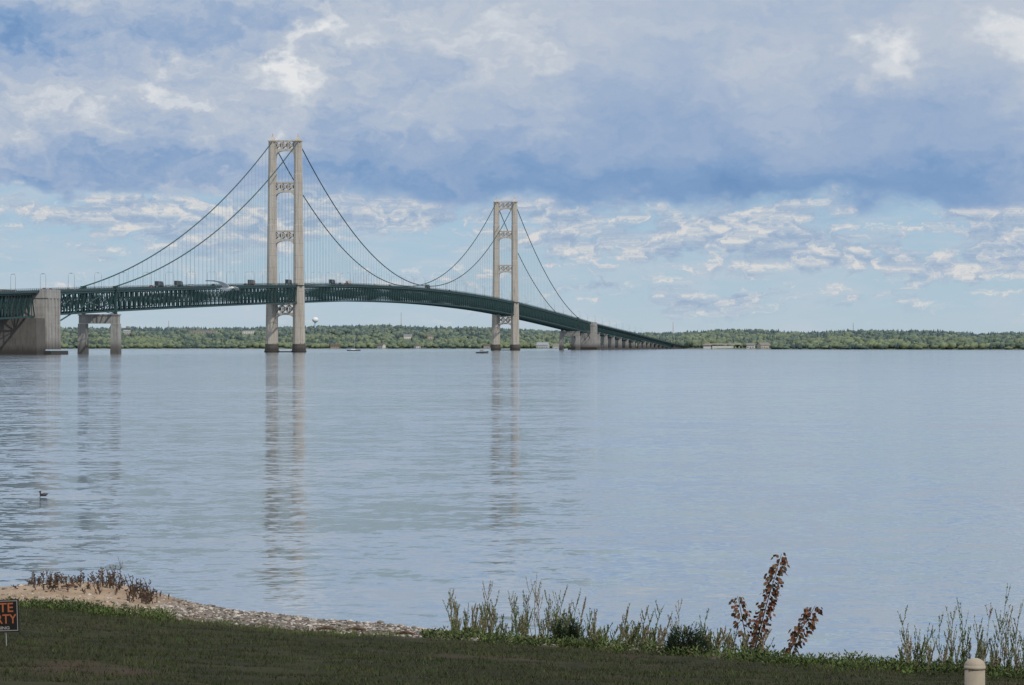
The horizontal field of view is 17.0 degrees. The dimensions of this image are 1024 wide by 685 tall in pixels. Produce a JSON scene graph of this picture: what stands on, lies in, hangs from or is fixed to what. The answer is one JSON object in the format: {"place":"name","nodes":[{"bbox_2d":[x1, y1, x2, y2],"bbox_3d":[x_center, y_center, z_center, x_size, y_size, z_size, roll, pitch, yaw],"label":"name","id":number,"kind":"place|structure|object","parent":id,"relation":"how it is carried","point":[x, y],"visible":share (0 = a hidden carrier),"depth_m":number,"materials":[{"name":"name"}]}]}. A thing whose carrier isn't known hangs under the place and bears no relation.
{"place":"outdoors","nodes":[
{"label":"outdoors","id":0,"kind":"place"},
{"bbox_2d":[188,330,217,330],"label":"roof","id":1,"kind":"structure","parent":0,"point":[202,330],"depth_m":8184.09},
{"bbox_2d":[206,280,238,292],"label":"seagull","id":2,"kind":"object","parent":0,"point":[225,286],"visible":1,"depth_m":97.91,"materials":[{"name":"white"}]},
{"bbox_2d":[0,349,1023,668],"bbox_3d":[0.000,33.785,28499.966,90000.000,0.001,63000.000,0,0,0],"label":"lake water","id":3,"kind":"structure","parent":0,"point":[872,493],"depth_m":124.71,"materials":[{"name":"blue liquid"}]},
{"bbox_2d":[0,134,689,354],"bbox_3d":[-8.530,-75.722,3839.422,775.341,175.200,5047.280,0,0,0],"label":"suspension bridge","id":4,"kind":"structure","parent":3,"relation":"in","point":[30,320],"depth_m":2698.43,"materials":[{"name":"green metal"}]},
{"bbox_2d":[155,281,163,286],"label":"box truck","id":5,"kind":"object","parent":4,"relation":"on","point":[158,283],"visible":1,"depth_m":2275.20,"materials":[{"name":"white metal"}]},
{"bbox_2d":[174,281,182,286],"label":"box truck","id":6,"kind":"object","parent":4,"relation":"on","point":[176,283],"visible":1,"depth_m":2326.29,"materials":[{"name":"white metal"}]},
{"bbox_2d":[347,332,359,350],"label":"sailboat","id":7,"kind":"object","parent":3,"relation":"on","point":[354,349],"visible":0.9,"depth_m":3500.01,"materials":[{"name":"white"}]},
{"bbox_2d":[0,582,1023,684],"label":"ground","id":8,"kind":"structure","parent":0,"point":[121,594],"depth_m":43.69,"materials":[{"name":"green plant"}]},
{"bbox_2d":[0,599,19,644],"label":"private property sign","id":9,"kind":"object","parent":8,"relation":"on","point":[9,615],"visible":0.99,"depth_m":41.97,"materials":[{"name":"metal"}]},
{"bbox_2d":[11,558,169,604],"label":"dry shrubs","id":10,"kind":"object","parent":8,"relation":"on","point":[145,595],"visible":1,"depth_m":63.77,"materials":[{"name":"brown plant"}]},
{"bbox_2d":[61,584,414,634],"bbox_3d":[-5.016,4.460,57.791,0.562,0.137,13.168,0,0,-30],"label":"driftwood","id":11,"kind":"object","parent":8,"relation":"on","point":[354,628],"visible":0.81,"depth_m":53.60,"materials":[{"name":"brown wood"}]},
{"bbox_2d":[1,581,699,654],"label":"beach pebbles","id":12,"kind":"object","parent":8,"relation":"on","point":[236,613],"visible":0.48,"depth_m":58.40,"materials":[{"name":"beige gravel"}]},
{"bbox_2d":[0,597,1023,684],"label":"lawn grass","id":13,"kind":"structure","parent":8,"relation":"on","point":[357,658],"depth_m":42.95,"materials":[{"name":"green plant"}]},
{"bbox_2d":[5,594,1023,678],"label":"bank groundcover","id":14,"kind":"object","parent":8,"relation":"on","point":[520,639],"visible":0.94,"depth_m":48.77,"materials":[{"name":"green plant"}]},
{"bbox_2d":[442,575,597,638],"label":"tall weeds","id":15,"kind":"object","parent":8,"relation":"on","point":[486,619],"visible":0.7,"depth_m":52.72,"materials":[{"name":"green plant"}]},
{"bbox_2d":[547,617,585,643],"bbox_3d":[0.808,4.289,50.822,0.561,0.468,0.557,0,0,-44],"label":"juniper bush","id":16,"kind":"object","parent":8,"relation":"on","point":[572,629],"visible":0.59,"depth_m":50.74,"materials":[{"name":"green plant"}]},
{"bbox_2d":[588,600,774,654],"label":"tall weeds","id":17,"kind":"object","parent":8,"relation":"on","point":[623,634],"visible":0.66,"depth_m":50.09,"materials":[{"name":"green plant"}]},
{"bbox_2d":[662,621,711,654],"bbox_3d":[2.493,4.208,48.791,0.695,0.511,0.720,0,0,13],"label":"juniper bush","id":18,"kind":"object","parent":8,"relation":"on","point":[674,640],"visible":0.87,"depth_m":48.70,"materials":[{"name":"green plant"}]},
{"bbox_2d":[728,553,789,648],"bbox_3d":[3.626,3.852,50.306,0.907,1.539,0.349,0,0,0],"label":"brown leaf sapling","id":19,"kind":"object","parent":8,"relation":"on","point":[755,634],"visible":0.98,"depth_m":50.28,"materials":[{"name":"plant"}]},
{"bbox_2d":[783,606,822,655],"bbox_3d":[4.173,4.165,49.190,0.576,0.787,0.323,0,0,0],"label":"brown leaf sapling","id":20,"kind":"object","parent":8,"relation":"on","point":[806,614],"visible":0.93,"depth_m":49.18,"materials":[{"name":"plant"}]},
{"bbox_2d":[897,583,1023,676],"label":"tall weeds","id":21,"kind":"object","parent":8,"relation":"on","point":[981,653],"visible":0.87,"depth_m":45.80,"materials":[{"name":"green plant"}]},
{"bbox_2d":[964,658,985,684],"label":"round post","id":22,"kind":"object","parent":8,"relation":"on","point":[975,668],"visible":1,"depth_m":23.94,"materials":[{"name":"beige concrete"}]},
{"bbox_2d":[0,0,1023,334],"label":"sky","id":23,"kind":"structure","parent":0,"point":[667,165],"materials":[{"name":"blue"}]},
{"bbox_2d":[61,333,1021,349],"bbox_3d":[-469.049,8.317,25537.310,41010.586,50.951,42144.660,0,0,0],"label":"shore hills","id":24,"kind":"structure","parent":0,"point":[409,340],"depth_m":6409.14,"materials":[{"name":"green plant"}]},
{"bbox_2d":[188,331,217,333],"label":"walls","id":25,"kind":"structure","parent":24,"relation":"on","point":[201,332],"depth_m":8184.75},
{"bbox_2d":[242,331,254,333],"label":"warehouse","id":26,"kind":"structure","parent":24,"relation":"on","point":[247,332],"depth_m":8057.48,"materials":[{"name":"white metal"}]},
{"bbox_2d":[312,317,317,327],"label":"water tower","id":27,"kind":"structure","parent":24,"relation":"on","point":[314,319],"depth_m":8443.54,"materials":[{"name":"metal"}]},
{"bbox_2d":[60,324,1023,349],"bbox_3d":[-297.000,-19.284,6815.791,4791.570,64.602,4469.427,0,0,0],"label":"distant forest","id":28,"kind":"object","parent":24,"relation":"on","point":[372,336],"visible":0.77,"depth_m":6658.64,"materials":[{"name":"green plant"}]},
{"bbox_2d":[536,344,548,347],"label":"walls","id":29,"kind":"structure","parent":24,"relation":"on","point":[542,346],"depth_m":6436.00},
{"bbox_2d":[536,342,549,344],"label":"roof","id":30,"kind":"structure","parent":29,"relation":"on","point":[542,343],"depth_m":6438.90,"materials":[{"name":"white metal"}]},
{"bbox_2d":[703,343,739,348],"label":"toll plaza","id":31,"kind":"structure","parent":24,"relation":"on","point":[706,346],"depth_m":5508.83,"materials":[{"name":"white concrete"}]},
{"bbox_2d":[757,343,769,348],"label":"walls","id":32,"kind":"structure","parent":24,"relation":"on","point":[761,346],"depth_m":5282.22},
{"bbox_2d":[758,342,770,344],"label":"roof","id":33,"kind":"structure","parent":32,"relation":"on","point":[764,343],"depth_m":5284.50,"materials":[{"name":"grey"}]}
]}

